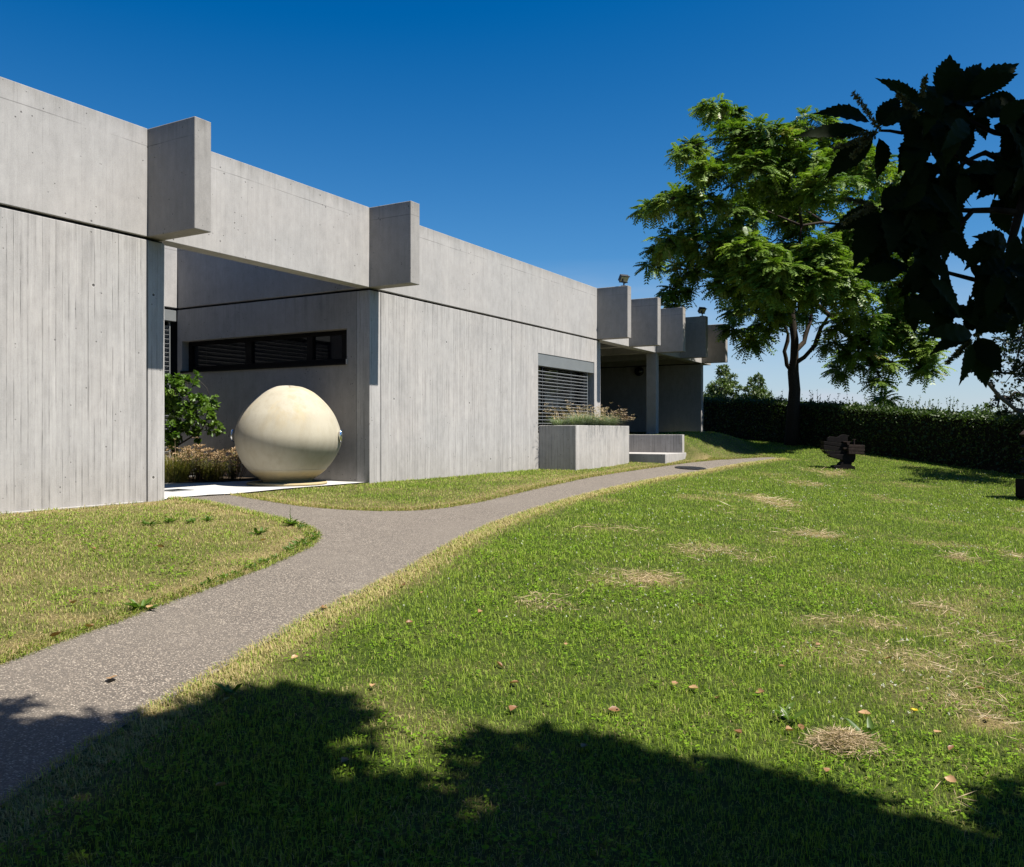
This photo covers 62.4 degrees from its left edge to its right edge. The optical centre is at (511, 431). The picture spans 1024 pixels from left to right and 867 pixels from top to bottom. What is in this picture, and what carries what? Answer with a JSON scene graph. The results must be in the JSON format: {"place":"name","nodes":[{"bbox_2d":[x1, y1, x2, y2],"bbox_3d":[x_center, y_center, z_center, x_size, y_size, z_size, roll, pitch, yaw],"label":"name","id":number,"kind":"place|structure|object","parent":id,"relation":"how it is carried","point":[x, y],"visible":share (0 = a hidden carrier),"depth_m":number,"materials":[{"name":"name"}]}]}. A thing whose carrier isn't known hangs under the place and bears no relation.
{"place":"outdoors","nodes":[
{"label":"outdoors","id":0,"kind":"place"},
{"bbox_2d":[171,448,239,480],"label":"ornamental grass","id":1,"kind":"object","parent":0,"point":[216,476],"depth_m":16.59,"materials":[{"name":"brown plant"}]},
{"bbox_2d":[164,475,360,498],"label":"courtyard paving","id":2,"kind":"structure","parent":0,"point":[210,488],"depth_m":14.67,"materials":[{"name":"grey concrete"}]},
{"bbox_2d":[164,489,193,491],"bbox_3d":[-5.536,0.973,13.912,0.400,0.014,0.400,0,0,30],"label":"drain grate","id":3,"kind":"object","parent":2,"relation":"on","point":[172,490],"visible":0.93,"depth_m":13.87,"materials":[{"name":"grey metal"}]},
{"bbox_2d":[167,476,259,482],"bbox_3d":[-6.291,0.971,17.072,2.544,0.001,2.369,0,0,0],"label":"planting bed","id":4,"kind":"object","parent":2,"relation":"on","point":[243,479],"visible":0.31,"depth_m":16.61,"materials":[{"name":"soil"}]},
{"bbox_2d":[164,437,224,482],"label":"ornamental grass","id":5,"kind":"object","parent":4,"relation":"on","point":[175,471],"depth_m":15.97,"materials":[{"name":"plant"}]},
{"bbox_2d":[164,369,225,455],"bbox_3d":[-6.604,-0.110,17.177,1.814,2.227,0.993,0,0,15],"label":"leafy shrub","id":6,"kind":"object","parent":4,"relation":"on","point":[172,400],"visible":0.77,"depth_m":17.05,"materials":[{"name":"green plant"}]},
{"bbox_2d":[169,444,225,480],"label":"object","id":7,"kind":"object","parent":4,"relation":"on","point":[197,473],"visible":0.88,"depth_m":16.42,"materials":[{"name":"beige plant"}]},
{"bbox_2d":[209,447,246,479],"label":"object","id":8,"kind":"object","parent":4,"relation":"on","point":[235,468],"visible":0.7,"depth_m":16.88,"materials":[{"name":"brown plant"}]},
{"bbox_2d":[230,385,343,486],"bbox_3d":[-4.105,0.068,15.599,2.012,1.820,1.914,0,0,14],"label":"round sculpture","id":9,"kind":"object","parent":2,"relation":"on","point":[283,436],"visible":1,"depth_m":14.95,"materials":[{"name":"beige stone"}]},
{"bbox_2d":[0,457,773,804],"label":"path","id":10,"kind":"structure","parent":0,"point":[58,699],"depth_m":5.47,"materials":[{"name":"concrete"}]},
{"bbox_2d":[675,466,705,469],"bbox_3d":[4.903,1.010,23.247,0.840,0.016,0.840,2,3,0],"label":"manhole cover","id":11,"kind":"object","parent":10,"relation":"on","point":[691,467],"visible":0.98,"depth_m":23.20,"materials":[{"name":"black metal"}]},
{"bbox_2d":[0,431,1023,866],"bbox_3d":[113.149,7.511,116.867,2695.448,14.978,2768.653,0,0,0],"label":"ground","id":12,"kind":"structure","parent":0,"point":[690,452],"depth_m":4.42,"materials":[{"name":"green plant"}]},
{"bbox_2d":[49,631,60,636],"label":"fallen leaf","id":13,"kind":"object","parent":12,"relation":"on","point":[55,633],"visible":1,"depth_m":5.02,"materials":[{"name":"brown plant"}]},
{"bbox_2d":[123,597,159,609],"bbox_3d":[-2.514,1.180,5.762,0.253,0.083,0.226,0,0,13],"label":"weed","id":14,"kind":"object","parent":12,"relation":"on","point":[135,605],"visible":1,"depth_m":5.76,"materials":[{"name":"green plant"}]},
{"bbox_2d":[142,520,161,524],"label":"weed","id":15,"kind":"object","parent":12,"relation":"on","point":[145,522],"visible":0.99,"depth_m":9.35,"materials":[{"name":"green plant"}]},
{"bbox_2d":[164,517,176,522],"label":"weed","id":16,"kind":"object","parent":12,"relation":"on","point":[169,520],"visible":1,"depth_m":9.59,"materials":[{"name":"green plant"}]},
{"bbox_2d":[184,518,194,522],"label":"weed","id":17,"kind":"object","parent":12,"relation":"on","point":[191,520],"visible":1,"depth_m":9.68,"materials":[{"name":"green plant"}]},
{"bbox_2d":[199,515,212,520],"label":"weed","id":18,"kind":"object","parent":12,"relation":"on","point":[207,518],"visible":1,"depth_m":9.87,"materials":[{"name":"green plant"}]},
{"bbox_2d":[216,782,225,785],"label":"fallen leaf","id":19,"kind":"object","parent":12,"relation":"on","point":[220,783],"visible":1,"depth_m":3.23,"materials":[{"name":"brown plant"}]},
{"bbox_2d":[212,682,242,700],"bbox_3d":[-1.396,1.288,4.193,0.128,0.073,0.191,0,0,-37],"label":"weed","id":20,"kind":"object","parent":12,"relation":"on","point":[227,689],"visible":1,"depth_m":4.22,"materials":[{"name":"green plant"}]},
{"bbox_2d":[248,527,268,534],"bbox_3d":[-2.737,1.071,9.107,0.191,0.089,0.204,0,0,23],"label":"weed","id":21,"kind":"object","parent":12,"relation":"on","point":[256,531],"visible":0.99,"depth_m":9.06,"materials":[{"name":"green plant"}]},
{"bbox_2d":[284,509,297,524],"bbox_3d":[-2.581,0.983,9.839,0.188,0.240,0.207,0,0,-2],"label":"weed","id":22,"kind":"object","parent":12,"relation":"on","point":[291,522],"visible":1,"depth_m":9.83,"materials":[{"name":"green plant"}]},
{"bbox_2d":[288,541,300,546],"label":"weed","id":23,"kind":"object","parent":12,"relation":"on","point":[290,544],"visible":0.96,"depth_m":8.43,"materials":[{"name":"green plant"}]},
{"bbox_2d":[341,757,348,761],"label":"fallen leaf","id":24,"kind":"object","parent":12,"relation":"on","point":[343,759],"visible":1,"depth_m":3.50,"materials":[{"name":"plant"}]},
{"bbox_2d":[0,77,727,513],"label":"concrete building","id":25,"kind":"structure","parent":12,"relation":"on","point":[136,263],"depth_m":16.10,"materials":[{"name":"grey concrete"}]},
{"bbox_2d":[164,309,175,460],"bbox_3d":[-8.784,-0.870,17.024,0.328,3.641,4.536,0,0,30],"label":"window","id":26,"kind":"structure","parent":25,"relation":"in","point":[169,315],"depth_m":18.81,"materials":[{"name":"black glass"}]},
{"bbox_2d":[180,330,347,372],"bbox_3d":[-5.228,-1.646,17.769,4.843,0.701,0.334,0,0,30],"label":"window","id":27,"kind":"structure","parent":25,"relation":"in","point":[327,348],"depth_m":17.74,"materials":[{"name":"black glass"}]},
{"bbox_2d":[538,353,593,432],"bbox_3d":[1.413,-0.993,23.686,0.328,2.086,3.506,0,0,30],"label":"window","id":28,"kind":"structure","parent":25,"relation":"in","point":[562,381],"depth_m":23.62,"materials":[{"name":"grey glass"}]},
{"bbox_2d":[618,274,629,285],"bbox_3d":[3.307,-4.462,25.029,0.300,0.362,0.242,0,0,-25],"label":"floodlight","id":29,"kind":"object","parent":25,"relation":"on","point":[623,278],"visible":1,"depth_m":24.98,"materials":[{"name":"black metal"}]},
{"bbox_2d":[634,367,643,375],"bbox_3d":[5.316,-2.500,35.334,0.400,0.400,0.325,0,0,30],"label":"wall lamp","id":30,"kind":"object","parent":25,"relation":"attached to","point":[638,371],"visible":1,"depth_m":35.22,"materials":[{"name":"black metal"}]},
{"bbox_2d":[697,307,706,315],"bbox_3d":[7.105,-4.462,31.607,0.300,0.362,0.242,0,0,-25],"label":"floodlight","id":31,"kind":"object","parent":25,"relation":"on","point":[701,310],"visible":1,"depth_m":31.55,"materials":[{"name":"black metal"}]},
{"bbox_2d":[509,705,517,710],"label":"fallen leaf","id":32,"kind":"object","parent":12,"relation":"on","point":[511,707],"visible":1,"depth_m":4.21,"materials":[{"name":"brown plant"}]},
{"bbox_2d":[539,425,628,470],"bbox_3d":[2.061,0.575,23.378,1.070,1.450,3.585,0,0,30],"label":"concrete planter","id":33,"kind":"object","parent":12,"relation":"on","point":[570,447],"visible":0.73,"depth_m":22.05,"materials":[{"name":"concrete"}]},
{"bbox_2d":[541,402,583,424],"bbox_3d":[1.224,-0.423,22.154,1.419,0.717,1.330,0,0,0],"label":"blue fescue","id":34,"kind":"object","parent":33,"relation":"on","point":[558,422],"visible":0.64,"depth_m":22.05,"materials":[{"name":"green plant"}]},
{"bbox_2d":[552,405,601,424],"bbox_3d":[1.705,-0.445,22.521,1.579,0.760,1.596,0,0,-26],"label":"blue fescue","id":35,"kind":"object","parent":33,"relation":"on","point":[580,421],"visible":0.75,"depth_m":22.36,"materials":[{"name":"green plant"}]},
{"bbox_2d":[553,402,605,424],"bbox_3d":[1.879,-0.428,22.920,1.645,0.727,1.683,0,0,0],"label":"blue fescue","id":36,"kind":"object","parent":33,"relation":"on","point":[586,417],"visible":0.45,"depth_m":22.83,"materials":[{"name":"green plant"}]},
{"bbox_2d":[563,406,616,425],"bbox_3d":[2.103,-0.387,23.229,1.728,0.644,1.623,0,0,0],"label":"blue fescue","id":37,"kind":"object","parent":33,"relation":"on","point":[594,420],"visible":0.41,"depth_m":23.02,"materials":[{"name":"green plant"}]},
{"bbox_2d":[569,406,612,425],"bbox_3d":[2.198,-0.405,23.669,1.673,0.679,1.813,0,0,0],"label":"blue fescue","id":38,"kind":"object","parent":33,"relation":"on","point":[599,421],"visible":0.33,"depth_m":23.48,"materials":[{"name":"green plant"}]},
{"bbox_2d":[586,405,625,425],"bbox_3d":[2.520,-0.437,24.036,1.572,0.743,1.626,0,0,-42],"label":"blue fescue","id":39,"kind":"object","parent":33,"relation":"on","point":[605,423],"visible":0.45,"depth_m":23.81,"materials":[{"name":"green plant"}]},
{"bbox_2d":[586,408,634,425],"bbox_3d":[2.818,-0.405,24.530,1.617,0.680,1.732,0,0,0],"label":"blue fescue","id":40,"kind":"object","parent":33,"relation":"on","point":[613,422],"visible":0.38,"depth_m":24.32,"materials":[{"name":"green plant"}]},
{"bbox_2d":[613,405,632,424],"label":"fountain grass","id":41,"kind":"object","parent":33,"relation":"on","point":[624,417],"depth_m":24.74,"materials":[{"name":"beige plant"}]},
{"bbox_2d":[608,706,620,710],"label":"fallen leaf","id":42,"kind":"object","parent":12,"relation":"on","point":[613,708],"visible":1,"depth_m":4.26,"materials":[{"name":"brown plant"}]},
{"bbox_2d":[629,452,685,463],"bbox_3d":[4.066,0.983,25.890,2.000,0.635,1.900,0,0,30],"label":"entrance step","id":43,"kind":"object","parent":12,"relation":"on","point":[657,457],"visible":0.26,"depth_m":24.97,"materials":[{"name":"concrete"}]},
{"bbox_2d":[629,435,683,452],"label":"concrete wall","id":44,"kind":"structure","parent":43,"relation":"on","point":[659,443],"depth_m":26.43,"materials":[{"name":"grey concrete"}]},
{"bbox_2d":[403,468,1023,722],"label":"clover flowers","id":45,"kind":"object","parent":12,"relation":"on","point":[833,716],"visible":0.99,"depth_m":7.79,"materials":[{"name":"white plant"}]},
{"bbox_2d":[703,364,742,398],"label":"broadleaf tree","id":46,"kind":"object","parent":12,"relation":"on","point":[727,385],"visible":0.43,"depth_m":79.20,"materials":[{"name":"green plant"}]},
{"bbox_2d":[740,371,773,399],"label":"broadleaf tree","id":47,"kind":"object","parent":12,"relation":"on","point":[757,387],"visible":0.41,"depth_m":71.97,"materials":[{"name":"green plant"}]},
{"bbox_2d":[755,688,764,692],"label":"fallen leaf","id":48,"kind":"object","parent":12,"relation":"on","point":[760,690],"visible":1,"depth_m":4.65,"materials":[{"name":"brown plant"}]},
{"bbox_2d":[514,465,1023,813],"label":"loose straw","id":49,"kind":"object","parent":12,"relation":"on","point":[941,605],"visible":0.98,"depth_m":6.64,"materials":[{"name":"beige plant"}]},
{"bbox_2d":[626,93,955,445],"bbox_3d":[11.597,-6.794,33.264,14.448,14.825,9.600,0,0,-44],"label":"tree of heaven","id":50,"kind":"object","parent":12,"relation":"on","point":[793,284],"visible":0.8,"depth_m":30.34,"materials":[{"name":"green plant"}]},
{"bbox_2d":[773,702,809,719],"bbox_3d":[1.398,1.430,4.268,0.190,0.071,0.180,0,0,-18],"label":"weed","id":51,"kind":"object","parent":12,"relation":"on","point":[787,710],"visible":0.98,"depth_m":4.27,"materials":[{"name":"green plant"}]},
{"bbox_2d":[820,434,864,468],"bbox_3d":[9.585,0.597,24.541,1.104,1.005,0.580,0,0,6],"label":"steel sculpture","id":52,"kind":"object","parent":12,"relation":"on","point":[845,455],"visible":0.96,"depth_m":24.41,"materials":[{"name":"black metal"}]},
{"bbox_2d":[780,723,918,761],"bbox_3d":[1.541,1.436,3.981,0.583,0.160,0.433,0,0,0],"label":"straw heap","id":53,"kind":"object","parent":12,"relation":"on","point":[850,736],"visible":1,"depth_m":3.94,"materials":[{"name":"beige plant"}]},
{"bbox_2d":[845,716,878,736],"bbox_3d":[1.712,1.443,4.093,0.118,0.084,0.170,0,0,-12],"label":"weed","id":54,"kind":"object","parent":12,"relation":"on","point":[870,725],"visible":0.78,"depth_m":4.12,"materials":[{"name":"green plant"}]},
{"bbox_2d":[703,388,1023,475],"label":"hedge","id":55,"kind":"object","parent":12,"relation":"on","point":[991,441],"visible":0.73,"depth_m":28.88,"materials":[{"name":"green plant"}]},
{"bbox_2d":[858,709,870,713],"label":"fallen leaf","id":56,"kind":"object","parent":12,"relation":"on","point":[863,711],"visible":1,"depth_m":4.39,"materials":[{"name":"plant"}]},
{"bbox_2d":[792,54,1023,387],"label":"chestnut tree","id":57,"kind":"object","parent":12,"relation":"on","point":[921,217],"visible":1,"depth_m":2.66,"materials":[{"name":"green plant"}]},
{"bbox_2d":[944,774,956,782],"bbox_3d":[1.871,1.486,3.609,0.052,0.015,0.041,12,30,43],"label":"fallen leaf","id":58,"kind":"object","parent":12,"relation":"on","point":[950,778],"visible":0.98,"depth_m":3.61,"materials":[{"name":"beige plant"}]},
{"bbox_2d":[968,402,999,412],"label":"young tree","id":59,"kind":"object","parent":12,"relation":"on","point":[986,404],"visible":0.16,"depth_m":50.31,"materials":[{"name":"green plant"}]},
{"bbox_2d":[965,276,1023,422],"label":"beech tree","id":60,"kind":"object","parent":12,"relation":"on","point":[1017,365],"visible":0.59,"depth_m":22.30,"materials":[{"name":"plant"}]},
{"bbox_2d":[1015,430,1023,498],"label":"zigzag sculpture","id":61,"kind":"object","parent":12,"relation":"on","point":[1019,488],"visible":0.86,"depth_m":18.61,"materials":[{"name":"metal"}]},
{"bbox_2d":[0,0,1023,414],"label":"sky","id":62,"kind":"structure","parent":0,"point":[527,131],"materials":[{"name":"blue"}]}
]}

